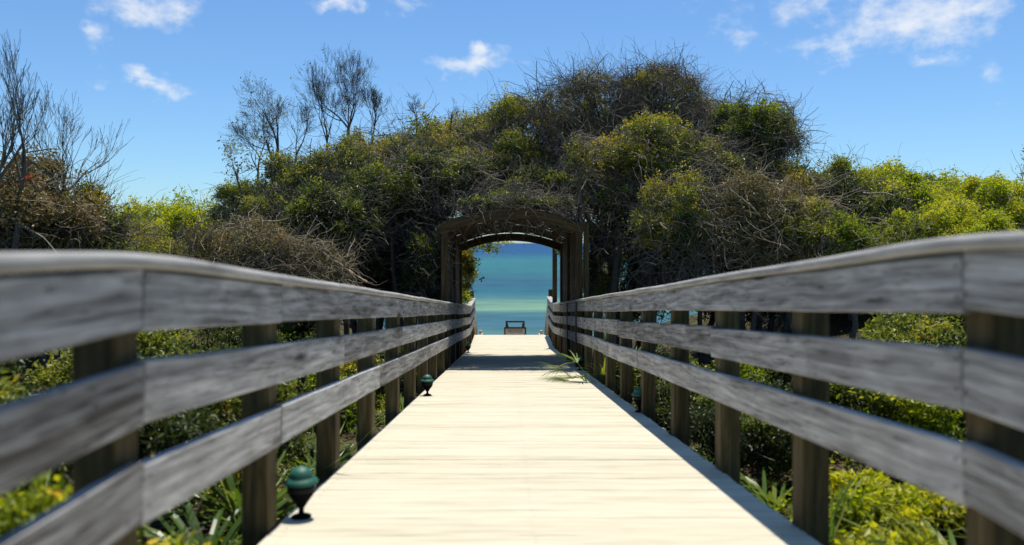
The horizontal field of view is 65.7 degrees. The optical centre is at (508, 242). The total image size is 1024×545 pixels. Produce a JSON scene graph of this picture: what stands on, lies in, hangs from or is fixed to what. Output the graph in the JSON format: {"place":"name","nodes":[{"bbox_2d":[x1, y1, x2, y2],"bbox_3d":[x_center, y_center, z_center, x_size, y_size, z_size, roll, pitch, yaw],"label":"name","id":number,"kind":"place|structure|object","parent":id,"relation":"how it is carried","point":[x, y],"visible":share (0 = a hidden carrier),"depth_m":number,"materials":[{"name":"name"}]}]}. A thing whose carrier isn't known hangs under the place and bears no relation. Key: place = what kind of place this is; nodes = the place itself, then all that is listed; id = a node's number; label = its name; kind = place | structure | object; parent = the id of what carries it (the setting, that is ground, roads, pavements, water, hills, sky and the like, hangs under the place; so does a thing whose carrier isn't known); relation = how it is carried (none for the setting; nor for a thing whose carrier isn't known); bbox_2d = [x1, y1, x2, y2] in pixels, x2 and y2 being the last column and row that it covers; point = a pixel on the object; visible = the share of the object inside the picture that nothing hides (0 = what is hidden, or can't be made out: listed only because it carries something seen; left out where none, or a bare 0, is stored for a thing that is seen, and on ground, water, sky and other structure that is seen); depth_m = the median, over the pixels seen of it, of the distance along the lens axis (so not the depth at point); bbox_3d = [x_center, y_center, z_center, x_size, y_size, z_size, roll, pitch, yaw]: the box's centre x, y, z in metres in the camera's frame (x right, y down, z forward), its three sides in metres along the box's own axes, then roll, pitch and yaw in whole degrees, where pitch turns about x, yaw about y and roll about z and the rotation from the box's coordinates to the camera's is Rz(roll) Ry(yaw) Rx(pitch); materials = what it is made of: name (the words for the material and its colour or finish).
{"place":"outdoors","nodes":[
{"label":"outdoors","id":0,"kind":"place"},
{"bbox_2d":[0,312,965,544],"bbox_3d":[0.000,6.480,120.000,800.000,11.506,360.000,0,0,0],"label":"ground","id":1,"kind":"structure","parent":0,"point":[833,324],"depth_m":7.89,"materials":[{"name":"green plant"}]},
{"bbox_2d":[0,31,30,365],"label":"bare tree","id":2,"kind":"object","parent":1,"relation":"on","point":[21,175],"visible":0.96,"depth_m":8.05,"materials":[{"name":"grey plant"}]},
{"bbox_2d":[0,357,38,400],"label":"shrub","id":3,"kind":"object","parent":1,"relation":"on","point":[13,368],"visible":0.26,"depth_m":5.37,"materials":[{"name":"green plant"}]},
{"bbox_2d":[0,72,54,180],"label":"bare tree","id":4,"kind":"object","parent":1,"relation":"on","point":[4,158],"visible":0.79,"depth_m":8.16,"materials":[{"name":"grey plant"}]},
{"bbox_2d":[0,356,71,526],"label":"shrub","id":5,"kind":"object","parent":1,"relation":"on","point":[8,390],"visible":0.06,"depth_m":3.81,"materials":[{"name":"green plant"}]},
{"bbox_2d":[0,133,121,372],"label":"shrub","id":6,"kind":"object","parent":1,"relation":"on","point":[39,204],"visible":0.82,"depth_m":8.43,"materials":[{"name":"brown plant"}]},
{"bbox_2d":[4,89,133,367],"bbox_3d":[-5.105,-0.115,9.150,1.131,3.245,1.248,0,0,24],"label":"bare tree","id":7,"kind":"object","parent":1,"relation":"on","point":[31,129],"visible":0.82,"depth_m":9.07,"materials":[{"name":"grey plant"}]},
{"bbox_2d":[1,150,164,360],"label":"shrub","id":8,"kind":"object","parent":1,"relation":"on","point":[120,227],"visible":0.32,"depth_m":9.24,"materials":[{"name":"brown plant"}]},
{"bbox_2d":[0,454,183,544],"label":"shrub","id":9,"kind":"object","parent":1,"relation":"on","point":[40,499],"visible":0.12,"depth_m":2.64,"materials":[{"name":"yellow plant"}]},
{"bbox_2d":[16,329,219,413],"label":"shrub","id":10,"kind":"object","parent":1,"relation":"on","point":[159,342],"visible":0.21,"depth_m":6.41,"materials":[{"name":"green plant"}]},
{"bbox_2d":[68,204,201,271],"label":"shrub","id":11,"kind":"object","parent":1,"relation":"on","point":[165,240],"visible":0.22,"depth_m":12.42,"materials":[{"name":"green plant"}]},
{"bbox_2d":[47,345,235,495],"bbox_3d":[-2.289,1.180,4.569,1.417,1.296,1.364,0,0,-40],"label":"shrub","id":12,"kind":"object","parent":1,"relation":"on","point":[155,437],"visible":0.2,"depth_m":4.40,"materials":[{"name":"green plant"}]},
{"bbox_2d":[110,189,176,221],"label":"shrub","id":13,"kind":"object","parent":1,"relation":"on","point":[161,205],"visible":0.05,"depth_m":15.19,"materials":[{"name":"green plant"}]},
{"bbox_2d":[149,192,208,250],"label":"shrub","id":14,"kind":"object","parent":1,"relation":"on","point":[174,212],"visible":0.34,"depth_m":14.12,"materials":[{"name":"green plant"}]},
{"bbox_2d":[166,184,238,262],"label":"shrub","id":15,"kind":"object","parent":1,"relation":"on","point":[202,212],"visible":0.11,"depth_m":16.32,"materials":[{"name":"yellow plant"}]},
{"bbox_2d":[138,477,292,544],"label":"strap leaf plant","id":16,"kind":"object","parent":1,"relation":"on","point":[215,536],"visible":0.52,"depth_m":4.09,"materials":[{"name":"green plant"}]},
{"bbox_2d":[149,185,315,345],"bbox_3d":[-4.259,0.418,12.077,2.489,2.837,2.416,0,0,-30],"label":"shrub","id":17,"kind":"object","parent":1,"relation":"on","point":[252,236],"visible":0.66,"depth_m":11.92,"materials":[{"name":"brown plant"}]},
{"bbox_2d":[201,170,270,257],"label":"shrub","id":18,"kind":"object","parent":1,"relation":"on","point":[225,191],"visible":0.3,"depth_m":15.70,"materials":[{"name":"green plant"}]},
{"bbox_2d":[176,325,296,352],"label":"shrub","id":19,"kind":"object","parent":1,"relation":"on","point":[220,332],"visible":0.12,"depth_m":9.60,"materials":[{"name":"green plant"}]},
{"bbox_2d":[140,426,355,536],"bbox_3d":[-1.613,1.449,4.724,1.226,0.604,1.440,0,0,-21],"label":"strap leaf plant","id":20,"kind":"object","parent":1,"relation":"on","point":[231,497],"visible":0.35,"depth_m":4.79,"materials":[{"name":"green plant"}]},
{"bbox_2d":[164,379,345,488],"bbox_3d":[-1.841,1.341,5.368,1.264,1.154,0.964,0,0,-41],"label":"shrub","id":21,"kind":"object","parent":1,"relation":"on","point":[298,443],"visible":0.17,"depth_m":5.34,"materials":[{"name":"green plant"}]},
{"bbox_2d":[219,72,293,272],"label":"bare tree","id":22,"kind":"object","parent":1,"relation":"on","point":[276,115],"visible":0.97,"depth_m":15.60,"materials":[{"name":"grey plant"}]},
{"bbox_2d":[218,156,310,325],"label":"tree","id":23,"kind":"object","parent":1,"relation":"on","point":[254,202],"visible":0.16,"depth_m":14.24,"materials":[{"name":"green plant"}]},
{"bbox_2d":[214,129,376,329],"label":"tree","id":24,"kind":"object","parent":1,"relation":"on","point":[269,166],"visible":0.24,"depth_m":14.70,"materials":[{"name":"green plant"}]},
{"bbox_2d":[277,320,315,342],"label":"shrub","id":25,"kind":"object","parent":1,"relation":"on","point":[305,325],"visible":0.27,"depth_m":11.98,"materials":[{"name":"green plant"}]},
{"bbox_2d":[279,100,329,323],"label":"bare tree","id":26,"kind":"object","parent":1,"relation":"on","point":[306,119],"visible":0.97,"depth_m":16.20,"materials":[{"name":"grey plant"}]},
{"bbox_2d":[228,215,383,328],"bbox_3d":[-3.175,0.862,12.254,2.009,2.616,2.072,0,0,-36],"label":"shrub","id":27,"kind":"object","parent":1,"relation":"on","point":[327,256],"visible":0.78,"depth_m":12.07,"materials":[{"name":"brown plant"}]},
{"bbox_2d":[251,155,397,288],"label":"tree","id":28,"kind":"object","parent":1,"relation":"on","point":[343,213],"visible":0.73,"depth_m":13.22,"materials":[{"name":"green plant"}]},
{"bbox_2d":[307,60,351,149],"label":"bare tree","id":29,"kind":"object","parent":1,"relation":"on","point":[321,97],"visible":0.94,"depth_m":16.69,"materials":[{"name":"brown plant"}]},
{"bbox_2d":[261,135,404,291],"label":"tree","id":30,"kind":"object","parent":1,"relation":"on","point":[300,162],"visible":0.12,"depth_m":14.59,"materials":[{"name":"green plant"}]},
{"bbox_2d":[287,42,380,334],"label":"bare tree","id":31,"kind":"object","parent":1,"relation":"on","point":[356,84],"visible":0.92,"depth_m":16.94,"materials":[{"name":"grey plant"}]},
{"bbox_2d":[291,371,382,439],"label":"shrub","id":32,"kind":"object","parent":1,"relation":"on","point":[348,413],"visible":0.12,"depth_m":7.26,"materials":[{"name":"green plant"}]},
{"bbox_2d":[271,87,433,333],"bbox_3d":[-2.756,-0.122,15.243,3.330,5.662,2.873,0,0,-34],"label":"tree","id":33,"kind":"object","parent":1,"relation":"on","point":[355,137],"visible":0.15,"depth_m":15.18,"materials":[{"name":"green plant"}]},
{"bbox_2d":[340,355,384,419],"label":"shrub","id":34,"kind":"object","parent":1,"relation":"on","point":[348,369],"visible":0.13,"depth_m":9.28,"materials":[{"name":"green plant"}]},
{"bbox_2d":[327,227,403,333],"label":"shrub","id":35,"kind":"object","parent":1,"relation":"on","point":[377,272],"visible":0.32,"depth_m":14.63,"materials":[{"name":"green plant"}]},
{"bbox_2d":[317,137,459,326],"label":"tree","id":36,"kind":"object","parent":1,"relation":"on","point":[401,187],"visible":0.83,"depth_m":13.84,"materials":[{"name":"green plant"}]},
{"bbox_2d":[319,113,459,329],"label":"tree","id":37,"kind":"object","parent":1,"relation":"on","point":[434,222],"visible":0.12,"depth_m":14.77,"materials":[{"name":"green plant"}]},
{"bbox_2d":[343,81,483,296],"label":"tree","id":38,"kind":"object","parent":1,"relation":"on","point":[439,128],"visible":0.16,"depth_m":15.83,"materials":[{"name":"green plant"}]},
{"bbox_2d":[382,206,465,324],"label":"shrub","id":39,"kind":"object","parent":1,"relation":"on","point":[421,263],"visible":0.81,"depth_m":13.45,"materials":[{"name":"green plant"}]},
{"bbox_2d":[372,108,517,379],"bbox_3d":[-1.314,0.100,15.622,3.117,5.509,2.549,0,0,0],"label":"tree","id":40,"kind":"object","parent":1,"relation":"on","point":[457,141],"visible":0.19,"depth_m":15.33,"materials":[{"name":"green plant"}]},
{"bbox_2d":[381,122,512,294],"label":"tree","id":41,"kind":"object","parent":1,"relation":"on","point":[444,168],"visible":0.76,"depth_m":14.12,"materials":[{"name":"green plant"}]},
{"bbox_2d":[2,312,964,544],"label":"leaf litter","id":42,"kind":"object","parent":1,"relation":"on","point":[380,426],"visible":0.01,"depth_m":6.22,"materials":[{"name":"brown plant"}]},
{"bbox_2d":[423,83,552,291],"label":"tree","id":43,"kind":"object","parent":1,"relation":"on","point":[474,117],"visible":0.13,"depth_m":16.48,"materials":[{"name":"green plant"}]},
{"bbox_2d":[422,108,558,233],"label":"tree","id":44,"kind":"object","parent":1,"relation":"on","point":[511,139],"visible":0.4,"depth_m":15.70,"materials":[{"name":"green plant"}]},
{"bbox_2d":[427,144,561,229],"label":"tree","id":45,"kind":"object","parent":1,"relation":"on","point":[524,174],"visible":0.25,"depth_m":15.29,"materials":[{"name":"green plant"}]},
{"bbox_2d":[26,328,965,544],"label":"ground cover","id":46,"kind":"object","parent":1,"relation":"on","point":[780,511],"visible":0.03,"depth_m":5.66,"materials":[{"name":"green plant"}]},
{"bbox_2d":[438,208,588,370],"bbox_3d":[0.079,1.229,15.296,2.532,3.638,4.138,0,0,0],"label":"arched trellis","id":47,"kind":"object","parent":1,"relation":"on","point":[566,248],"visible":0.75,"depth_m":14.47,"materials":[{"name":"brown wood"}]},
{"bbox_2d":[405,217,471,314],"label":"hanging vine","id":48,"kind":"object","parent":47,"relation":"attached to","point":[437,238],"visible":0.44,"depth_m":13.49,"materials":[{"name":"green plant"}]},
{"bbox_2d":[462,249,479,296],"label":"hanging vine","id":49,"kind":"object","parent":47,"relation":"hanging from","point":[469,272],"visible":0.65,"depth_m":17.66,"materials":[{"name":"green plant"}]},
{"bbox_2d":[400,156,595,325],"bbox_3d":[0.162,0.587,14.619,3.349,4.308,3.377,0,0,-37],"label":"vine mat","id":50,"kind":"object","parent":47,"relation":"on","point":[502,188],"visible":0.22,"depth_m":14.11,"materials":[{"name":"brown plant"}]},
{"bbox_2d":[433,163,596,246],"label":"hanging vine","id":51,"kind":"object","parent":47,"relation":"attached to","point":[484,204],"visible":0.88,"depth_m":13.39,"materials":[{"name":"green plant"}]},
{"bbox_2d":[557,205,618,314],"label":"hanging vine","id":52,"kind":"object","parent":47,"relation":"hanging from","point":[595,250],"visible":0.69,"depth_m":13.61,"materials":[{"name":"green plant"}]},
{"bbox_2d":[455,66,593,373],"bbox_3d":[0.339,-0.408,16.778,3.182,6.628,2.646,0,0,-26],"label":"tree","id":53,"kind":"object","parent":1,"relation":"on","point":[505,103],"visible":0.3,"depth_m":16.54,"materials":[{"name":"green plant"}]},
{"bbox_2d":[526,143,619,344],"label":"tree","id":54,"kind":"object","parent":1,"relation":"on","point":[558,177],"visible":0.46,"depth_m":14.91,"materials":[{"name":"green plant"}]},
{"bbox_2d":[576,139,581,222],"bbox_3d":[1.230,0.520,13.750,0.112,4.638,0.112,0,0,0],"label":"wooden pole","id":55,"kind":"object","parent":1,"relation":"on","point":[579,208],"visible":0.16,"depth_m":13.71,"materials":[{"name":"brown wood"}]},
{"bbox_2d":[534,110,621,297],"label":"vine","id":56,"kind":"object","parent":55,"relation":"attached to","point":[577,161],"visible":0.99,"depth_m":13.29,"materials":[{"name":"green plant"}]},
{"bbox_2d":[493,33,675,360],"bbox_3d":[1.683,-0.722,16.288,4.028,7.162,3.271,0,0,0],"label":"tree","id":57,"kind":"object","parent":1,"relation":"on","point":[579,86],"visible":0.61,"depth_m":15.79,"materials":[{"name":"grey plant"}]},
{"bbox_2d":[567,194,630,293],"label":"shrub","id":58,"kind":"object","parent":1,"relation":"on","point":[608,242],"visible":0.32,"depth_m":14.27,"materials":[{"name":"green plant"}]},
{"bbox_2d":[573,157,657,390],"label":"tree","id":59,"kind":"object","parent":1,"relation":"on","point":[603,207],"visible":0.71,"depth_m":13.71,"materials":[{"name":"green plant"}]},
{"bbox_2d":[616,344,670,427],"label":"shrub","id":60,"kind":"object","parent":1,"relation":"on","point":[636,374],"visible":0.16,"depth_m":8.47,"materials":[{"name":"green plant"}]},
{"bbox_2d":[586,160,711,292],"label":"tree","id":61,"kind":"object","parent":1,"relation":"on","point":[649,276],"visible":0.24,"depth_m":13.71,"materials":[{"name":"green plant"}]},
{"bbox_2d":[570,85,749,320],"bbox_3d":[2.661,-0.061,14.017,3.178,5.392,2.707,0,0,0],"label":"tree","id":62,"kind":"object","parent":1,"relation":"on","point":[643,135],"visible":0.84,"depth_m":13.79,"materials":[{"name":"green plant"}]},
{"bbox_2d":[588,38,732,346],"bbox_3d":[2.936,-0.783,15.821,3.121,6.707,2.477,0,0,16],"label":"tree","id":63,"kind":"object","parent":1,"relation":"on","point":[668,78],"visible":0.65,"depth_m":15.45,"materials":[{"name":"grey plant"}]},
{"bbox_2d":[607,245,717,322],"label":"shrub","id":64,"kind":"object","parent":1,"relation":"on","point":[634,267],"visible":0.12,"depth_m":14.81,"materials":[{"name":"green plant"}]},
{"bbox_2d":[611,150,752,311],"bbox_3d":[2.835,0.439,12.636,2.429,3.978,2.010,0,0,-36],"label":"shrub","id":65,"kind":"object","parent":1,"relation":"on","point":[660,219],"visible":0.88,"depth_m":12.49,"materials":[{"name":"green plant"}]},
{"bbox_2d":[656,356,753,453],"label":"shrub","id":66,"kind":"object","parent":1,"relation":"on","point":[663,394],"visible":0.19,"depth_m":7.25,"materials":[{"name":"green plant"}]},
{"bbox_2d":[631,106,780,365],"bbox_3d":[3.677,-0.106,14.552,3.112,5.029,2.405,0,0,0],"label":"tree","id":67,"kind":"object","parent":1,"relation":"on","point":[734,157],"visible":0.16,"depth_m":14.26,"materials":[{"name":"green plant"}]},
{"bbox_2d":[658,242,785,358],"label":"shrub","id":68,"kind":"object","parent":1,"relation":"on","point":[748,316],"visible":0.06,"depth_m":15.49,"materials":[{"name":"green plant"}]},
{"bbox_2d":[667,366,792,485],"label":"shrub","id":69,"kind":"object","parent":1,"relation":"on","point":[771,450],"visible":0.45,"depth_m":5.69,"materials":[{"name":"green plant"}]},
{"bbox_2d":[652,145,824,330],"bbox_3d":[3.730,0.168,12.438,2.338,3.713,2.554,0,0,43],"label":"shrub","id":70,"kind":"object","parent":1,"relation":"on","point":[747,188],"visible":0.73,"depth_m":12.22,"materials":[{"name":"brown plant"}]},
{"bbox_2d":[689,70,823,330],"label":"tree","id":71,"kind":"object","parent":1,"relation":"on","point":[758,123],"visible":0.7,"depth_m":14.96,"materials":[{"name":"green plant"}]},
{"bbox_2d":[707,133,823,330],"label":"tree","id":72,"kind":"object","parent":1,"relation":"on","point":[742,319],"visible":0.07,"depth_m":14.50,"materials":[{"name":"green plant"}]},
{"bbox_2d":[734,86,831,332],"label":"tree","id":73,"kind":"object","parent":1,"relation":"on","point":[770,326],"visible":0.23,"depth_m":15.46,"materials":[{"name":"green plant"}]},
{"bbox_2d":[740,466,830,514],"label":"strap leaf plant","id":74,"kind":"object","parent":1,"relation":"on","point":[773,504],"visible":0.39,"depth_m":5.27,"materials":[{"name":"green plant"}]},
{"bbox_2d":[754,139,841,333],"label":"tree","id":75,"kind":"object","parent":1,"relation":"on","point":[787,322],"visible":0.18,"depth_m":14.32,"materials":[{"name":"green plant"}]},
{"bbox_2d":[726,160,877,328],"bbox_3d":[4.508,0.259,12.230,2.371,3.120,2.075,0,0,0],"label":"shrub","id":76,"kind":"object","parent":1,"relation":"on","point":[797,240],"visible":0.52,"depth_m":12.07,"materials":[{"name":"green plant"}]},
{"bbox_2d":[755,366,860,435],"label":"shrub","id":77,"kind":"object","parent":1,"relation":"on","point":[786,376],"visible":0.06,"depth_m":6.54,"materials":[{"name":"green plant"}]},
{"bbox_2d":[763,467,915,544],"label":"grass tuft","id":78,"kind":"object","parent":1,"relation":"on","point":[832,523],"visible":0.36,"depth_m":4.51,"materials":[{"name":"green plant"}]},
{"bbox_2d":[803,188,894,338],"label":"shrub","id":79,"kind":"object","parent":1,"relation":"on","point":[855,235],"visible":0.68,"depth_m":11.59,"materials":[{"name":"green plant"}]},
{"bbox_2d":[804,144,895,312],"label":"shrub","id":80,"kind":"object","parent":1,"relation":"on","point":[848,166],"visible":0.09,"depth_m":15.37,"materials":[{"name":"green plant"}]},
{"bbox_2d":[810,161,912,319],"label":"shrub","id":81,"kind":"object","parent":1,"relation":"on","point":[867,207],"visible":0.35,"depth_m":13.85,"materials":[{"name":"green plant"}]},
{"bbox_2d":[854,143,922,182],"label":"shrub","id":82,"kind":"object","parent":1,"relation":"on","point":[883,167],"visible":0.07,"depth_m":17.48,"materials":[{"name":"green plant"}]},
{"bbox_2d":[833,496,949,544],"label":"shrub","id":83,"kind":"object","parent":1,"relation":"on","point":[905,536],"visible":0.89,"depth_m":3.91,"materials":[{"name":"green plant"}]},
{"bbox_2d":[852,166,938,218],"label":"shrub","id":84,"kind":"object","parent":1,"relation":"on","point":[887,205],"visible":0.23,"depth_m":13.89,"materials":[{"name":"green plant"}]},
{"bbox_2d":[835,501,955,544],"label":"strap leaf plant","id":85,"kind":"object","parent":1,"relation":"on","point":[942,539],"visible":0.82,"depth_m":3.92,"materials":[{"name":"green plant"}]},
{"bbox_2d":[829,462,965,537],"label":"shrub","id":86,"kind":"object","parent":1,"relation":"on","point":[911,507],"visible":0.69,"depth_m":4.54,"materials":[{"name":"green plant"}]},
{"bbox_2d":[829,382,965,477],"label":"shrub","id":87,"kind":"object","parent":1,"relation":"on","point":[928,421],"visible":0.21,"depth_m":5.33,"materials":[{"name":"green plant"}]},
{"bbox_2d":[865,192,949,322],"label":"shrub","id":88,"kind":"object","parent":1,"relation":"on","point":[900,228],"visible":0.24,"depth_m":12.86,"materials":[{"name":"green plant"}]},
{"bbox_2d":[858,312,965,347],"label":"shrub","id":89,"kind":"object","parent":1,"relation":"on","point":[946,333],"visible":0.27,"depth_m":7.68,"materials":[{"name":"green plant"}]},
{"bbox_2d":[877,199,960,318],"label":"shrub","id":90,"kind":"object","parent":1,"relation":"on","point":[943,218],"visible":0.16,"depth_m":13.13,"materials":[{"name":"green plant"}]},
{"bbox_2d":[877,162,962,214],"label":"shrub","id":91,"kind":"object","parent":1,"relation":"on","point":[907,180],"visible":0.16,"depth_m":15.17,"materials":[{"name":"green plant"}]},
{"bbox_2d":[908,313,965,335],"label":"shrub","id":92,"kind":"object","parent":1,"relation":"on","point":[935,315],"visible":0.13,"depth_m":8.85,"materials":[{"name":"green plant"}]},
{"bbox_2d":[916,164,973,200],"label":"shrub","id":93,"kind":"object","parent":1,"relation":"on","point":[946,180],"visible":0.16,"depth_m":17.88,"materials":[{"name":"green plant"}]},
{"bbox_2d":[912,189,1002,236],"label":"shrub","id":94,"kind":"object","parent":1,"relation":"on","point":[971,208],"visible":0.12,"depth_m":13.81,"materials":[{"name":"green plant"}]},
{"bbox_2d":[938,167,1003,203],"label":"shrub","id":95,"kind":"object","parent":1,"relation":"on","point":[971,183],"visible":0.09,"depth_m":16.34,"materials":[{"name":"green plant"}]},
{"bbox_2d":[944,196,1023,235],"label":"shrub","id":96,"kind":"object","parent":1,"relation":"on","point":[991,221],"visible":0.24,"depth_m":12.55,"materials":[{"name":"green plant"}]},
{"bbox_2d":[969,170,1023,230],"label":"shrub","id":97,"kind":"object","parent":1,"relation":"on","point":[1001,192],"visible":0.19,"depth_m":14.87,"materials":[{"name":"green plant"}]},
{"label":"boardwalk frame","id":98,"kind":"structure","parent":1,"relation":"on","visible":0},
{"bbox_2d":[257,335,821,544],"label":"boardwalk","id":99,"kind":"structure","parent":98,"relation":"on","point":[494,440],"depth_m":4.41,"materials":[{"name":"beige wood"}]},
{"bbox_2d":[0,252,475,544],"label":"railing","id":100,"kind":"object","parent":99,"relation":"attached to","point":[96,311],"visible":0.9,"depth_m":2.31,"materials":[{"name":"grey wood"}]},
{"bbox_2d":[284,466,318,519],"bbox_3d":[-0.930,1.115,3.550,0.151,0.231,0.151,0,0,0],"label":"path light","id":101,"kind":"object","parent":99,"relation":"on","point":[300,482],"visible":1,"depth_m":3.51,"materials":[{"name":"teal metal"}]},
{"bbox_2d":[547,231,1023,544],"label":"railing","id":102,"kind":"object","parent":99,"relation":"attached to","point":[978,281],"visible":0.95,"depth_m":2.76,"materials":[{"name":"grey wood"}]},
{"bbox_2d":[0,0,1023,242],"label":"sky","id":103,"kind":"structure","parent":0,"point":[943,80],"materials":[{"name":"blue"}]},
{"bbox_2d":[318,243,724,336],"bbox_3d":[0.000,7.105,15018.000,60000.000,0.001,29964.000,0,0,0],"label":"sea","id":104,"kind":"structure","parent":0,"point":[515,284],"depth_m":126.41,"materials":[{"name":"liquid"}]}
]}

